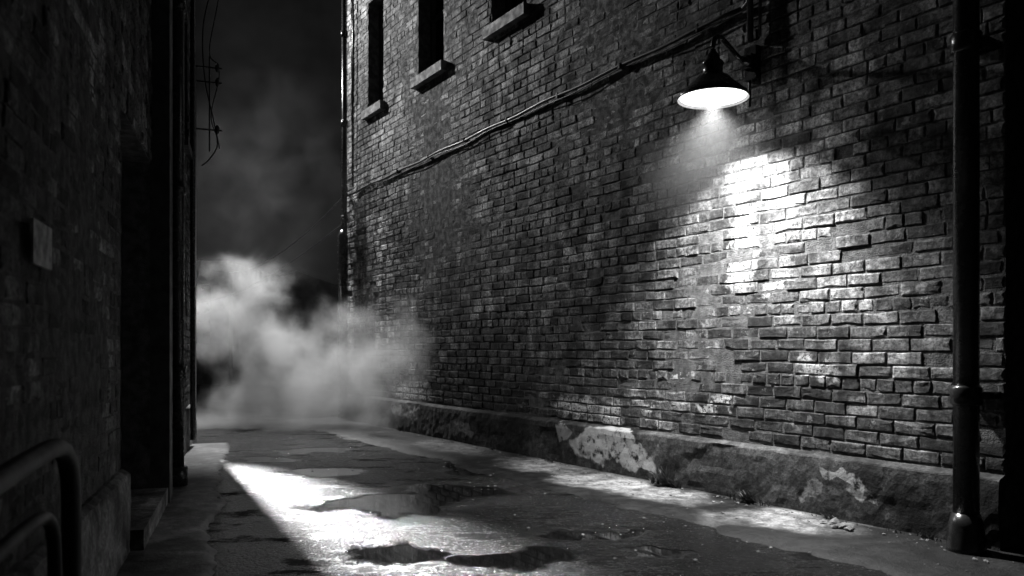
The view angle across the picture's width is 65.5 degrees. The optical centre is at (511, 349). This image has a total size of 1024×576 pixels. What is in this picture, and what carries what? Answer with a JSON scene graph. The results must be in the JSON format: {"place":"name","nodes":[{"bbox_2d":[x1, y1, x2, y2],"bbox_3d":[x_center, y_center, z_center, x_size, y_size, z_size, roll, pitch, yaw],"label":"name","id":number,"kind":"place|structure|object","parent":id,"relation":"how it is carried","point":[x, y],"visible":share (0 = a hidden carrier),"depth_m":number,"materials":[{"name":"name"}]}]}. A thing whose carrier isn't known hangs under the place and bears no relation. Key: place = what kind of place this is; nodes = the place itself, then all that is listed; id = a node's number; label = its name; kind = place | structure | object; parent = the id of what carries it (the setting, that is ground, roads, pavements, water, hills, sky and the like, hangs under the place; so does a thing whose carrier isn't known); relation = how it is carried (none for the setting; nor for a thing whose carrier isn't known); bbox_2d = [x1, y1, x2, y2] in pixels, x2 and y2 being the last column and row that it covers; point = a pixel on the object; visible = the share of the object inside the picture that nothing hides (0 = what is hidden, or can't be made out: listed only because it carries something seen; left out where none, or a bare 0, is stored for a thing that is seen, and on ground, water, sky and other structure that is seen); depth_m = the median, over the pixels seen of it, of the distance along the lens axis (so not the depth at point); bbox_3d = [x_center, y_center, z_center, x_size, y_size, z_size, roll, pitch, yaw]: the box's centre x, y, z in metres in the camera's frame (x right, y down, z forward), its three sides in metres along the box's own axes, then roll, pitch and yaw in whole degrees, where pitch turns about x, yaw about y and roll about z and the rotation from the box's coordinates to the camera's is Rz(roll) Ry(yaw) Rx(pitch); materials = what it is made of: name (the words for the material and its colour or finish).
{"place":"outdoors","nodes":[
{"label":"outdoors","id":0,"kind":"place"},
{"bbox_2d":[116,443,229,575],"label":"sidewalk","id":1,"kind":"structure","parent":0,"point":[177,544],"depth_m":5.29,"materials":[{"name":"concrete"}]},
{"bbox_2d":[0,439,81,575],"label":"metal railing","id":2,"kind":"object","parent":1,"relation":"on","point":[64,553],"visible":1,"depth_m":2.42,"materials":[{"name":"metal"}]},
{"bbox_2d":[6,404,196,575],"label":"plinth","id":3,"kind":"structure","parent":1,"relation":"on","point":[106,514],"depth_m":3.86,"materials":[{"name":"concrete"}]},
{"bbox_2d":[0,0,189,575],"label":"brickwork","id":4,"kind":"object","parent":3,"relation":"on","point":[132,94],"visible":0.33,"depth_m":3.31,"materials":[{"name":"brick"}]},
{"bbox_2d":[30,218,51,269],"bbox_3d":[-1.627,-0.360,2.755,0.011,0.150,0.260,0,0,-18],"label":"sign","id":5,"kind":"object","parent":4,"relation":"attached to","point":[40,244],"depth_m":2.72,"materials":[{"name":"grey metal"}]},
{"bbox_2d":[196,0,341,285],"label":"sky","id":6,"kind":"structure","parent":0,"point":[276,169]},
{"bbox_2d":[193,384,1023,575],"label":"road","id":7,"kind":"structure","parent":0,"point":[286,510],"depth_m":5.55,"materials":[{"name":"grey asphalt"}]},
{"bbox_2d":[0,0,189,575],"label":"masonry","id":8,"kind":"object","parent":7,"relation":"on","point":[68,353],"visible":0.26,"depth_m":3.57,"materials":[{"name":"black brick"}]},
{"bbox_2d":[120,161,121,468],"bbox_3d":[-2.772,-0.180,5.277,0.140,2.480,1.499,0,0,-18],"label":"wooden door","id":9,"kind":"structure","parent":8,"relation":"attached to","point":[121,329],"depth_m":5.98,"materials":[{"name":"wood"}]},
{"bbox_2d":[150,0,195,502],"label":"pilasters","id":10,"kind":"object","parent":8,"relation":"attached to","point":[161,318],"visible":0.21,"depth_m":6.10,"materials":[{"name":"paint"}]},
{"bbox_2d":[173,0,194,486],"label":"drainpipe","id":11,"kind":"object","parent":8,"relation":"attached to","point":[180,473],"visible":0.73,"depth_m":6.88,"materials":[{"name":"metal"}]},
{"bbox_2d":[184,136,191,162],"bbox_3d":[-3.983,-3.150,9.351,0.400,1.700,0.920,0,0,-18],"label":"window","id":12,"kind":"structure","parent":8,"relation":"attached to","point":[187,149],"depth_m":9.18,"materials":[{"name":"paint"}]},
{"bbox_2d":[195,0,221,165],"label":"cables","id":13,"kind":"object","parent":8,"relation":"attached to","point":[216,130],"visible":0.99,"depth_m":10.88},
{"bbox_2d":[130,488,167,550],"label":"step","id":14,"kind":"structure","parent":7,"relation":"on","point":[148,506],"depth_m":5.28,"materials":[{"name":"concrete"}]},
{"bbox_2d":[347,0,1023,549],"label":"masonry","id":15,"kind":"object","parent":7,"relation":"on","point":[1009,436],"visible":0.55,"depth_m":6.83,"materials":[{"name":"grey brick"}]},
{"bbox_2d":[338,0,353,417],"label":"drainpipe","id":16,"kind":"object","parent":15,"relation":"attached to","point":[342,319],"visible":1,"depth_m":13.35,"materials":[{"name":"metal"}]},
{"bbox_2d":[361,100,385,120],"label":"sill","id":17,"kind":"structure","parent":15,"relation":"attached to","point":[372,110],"depth_m":12.43,"materials":[{"name":"stone"}]},
{"bbox_2d":[379,3,383,99],"bbox_3d":[-1.965,-4.685,12.665,0.060,1.730,0.600,0,0,-33],"label":"window frame","id":18,"kind":"object","parent":17,"relation":"on","point":[381,51],"visible":0.24,"depth_m":12.87,"materials":[{"name":"paint"}]},
{"bbox_2d":[410,60,446,89],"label":"sill","id":19,"kind":"structure","parent":15,"relation":"attached to","point":[430,73],"depth_m":10.82,"materials":[{"name":"stone"}]},
{"bbox_2d":[430,0,443,65],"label":"window frame","id":20,"kind":"object","parent":15,"relation":"attached to","point":[434,18],"visible":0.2,"depth_m":11.33,"materials":[{"name":"paint"}]},
{"bbox_2d":[482,2,530,40],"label":"sill","id":21,"kind":"structure","parent":15,"relation":"attached to","point":[510,18],"depth_m":9.15,"materials":[{"name":"stone"}]},
{"bbox_2d":[505,0,526,13],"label":"window frame","id":22,"kind":"object","parent":15,"relation":"in","point":[508,5],"depth_m":9.66,"materials":[{"name":"paint"}]},
{"bbox_2d":[512,0,521,8],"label":"glass","id":23,"kind":"object","parent":22,"relation":"attached to","point":[515,3],"depth_m":9.60,"materials":[{"name":"black glass"}]},
{"bbox_2d":[677,34,760,109],"bbox_3d":[1.605,-2.129,5.996,0.720,0.504,0.526,0,0,-7],"label":"wall lamp","id":24,"kind":"object","parent":15,"relation":"attached to","point":[713,86],"visible":1,"depth_m":5.97,"materials":[{"name":"black metal"}]},
{"bbox_2d":[946,0,1000,554],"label":"drainpipe","id":25,"kind":"object","parent":15,"relation":"attached to","point":[970,43],"visible":0.98,"depth_m":4.62,"materials":[{"name":"metal"}]},
{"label":"steam","id":26,"kind":"object","parent":7,"relation":"on","visible":0},
{"bbox_2d":[196,198,341,302],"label":"overhead wires","id":27,"kind":"object","parent":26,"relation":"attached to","point":[282,251],"visible":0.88,"depth_m":16.15,"materials":[{"name":"black rubber"}]},
{"bbox_2d":[285,417,1023,575],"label":"sidewalk","id":28,"kind":"structure","parent":0,"point":[903,554],"depth_m":5.75,"materials":[{"name":"concrete"}]},
{"bbox_2d":[273,420,994,574],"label":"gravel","id":29,"kind":"structure","parent":28,"relation":"on","point":[974,558],"depth_m":6.43,"materials":[{"name":"grey gravel"}]},
{"bbox_2d":[648,467,681,487],"bbox_3d":[1.275,1.090,6.838,0.179,0.181,0.423,0,0,-33],"label":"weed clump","id":30,"kind":"object","parent":28,"relation":"on","point":[662,478],"visible":1,"depth_m":6.82,"materials":[{"name":"grey plant"}]},
{"bbox_2d":[343,393,1004,550],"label":"plinth","id":31,"kind":"structure","parent":28,"relation":"on","point":[904,497],"depth_m":6.38,"materials":[{"name":"grey concrete"}]},
{"bbox_2d":[347,0,1005,471],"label":"brickwork","id":32,"kind":"object","parent":31,"relation":"on","point":[381,370],"visible":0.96,"depth_m":6.83,"materials":[{"name":"brick"}]},
{"bbox_2d":[347,0,761,198],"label":"conduit","id":33,"kind":"object","parent":32,"relation":"attached to","point":[748,4],"visible":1,"depth_m":7.54,"materials":[{"name":"metal"}]},
{"bbox_2d":[726,490,769,506],"bbox_3d":[1.793,1.125,6.103,0.106,0.109,0.436,0,0,-33],"label":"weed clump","id":34,"kind":"object","parent":28,"relation":"on","point":[747,497],"visible":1,"depth_m":6.09,"materials":[{"name":"grey plant"}]},
{"bbox_2d":[801,510,857,524],"bbox_3d":[2.194,1.149,5.522,0.054,0.062,0.443,0,0,-33],"label":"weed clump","id":35,"kind":"object","parent":28,"relation":"on","point":[825,515],"visible":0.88,"depth_m":5.52,"materials":[{"name":"grey plant"}]},
{"bbox_2d":[819,517,853,529],"bbox_3d":[2.158,1.145,5.280,0.153,0.040,0.275,0,0,-33],"label":"rubble pile","id":36,"kind":"object","parent":28,"relation":"on","point":[835,521],"visible":1,"depth_m":5.23,"materials":[{"name":"grey stone"}]},
{"bbox_2d":[886,529,940,540],"bbox_3d":[2.515,1.150,5.010,0.066,0.059,0.364,0,0,-33],"label":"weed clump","id":37,"kind":"object","parent":28,"relation":"on","point":[923,535],"visible":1,"depth_m":4.94,"materials":[{"name":"grey plant"}]},
{"label":"ground","id":38,"kind":"structure","parent":0,"visible":0},
{"bbox_2d":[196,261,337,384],"bbox_3d":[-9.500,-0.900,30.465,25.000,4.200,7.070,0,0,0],"label":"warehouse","id":39,"kind":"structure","parent":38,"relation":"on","point":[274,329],"depth_m":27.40,"materials":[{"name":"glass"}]}
]}

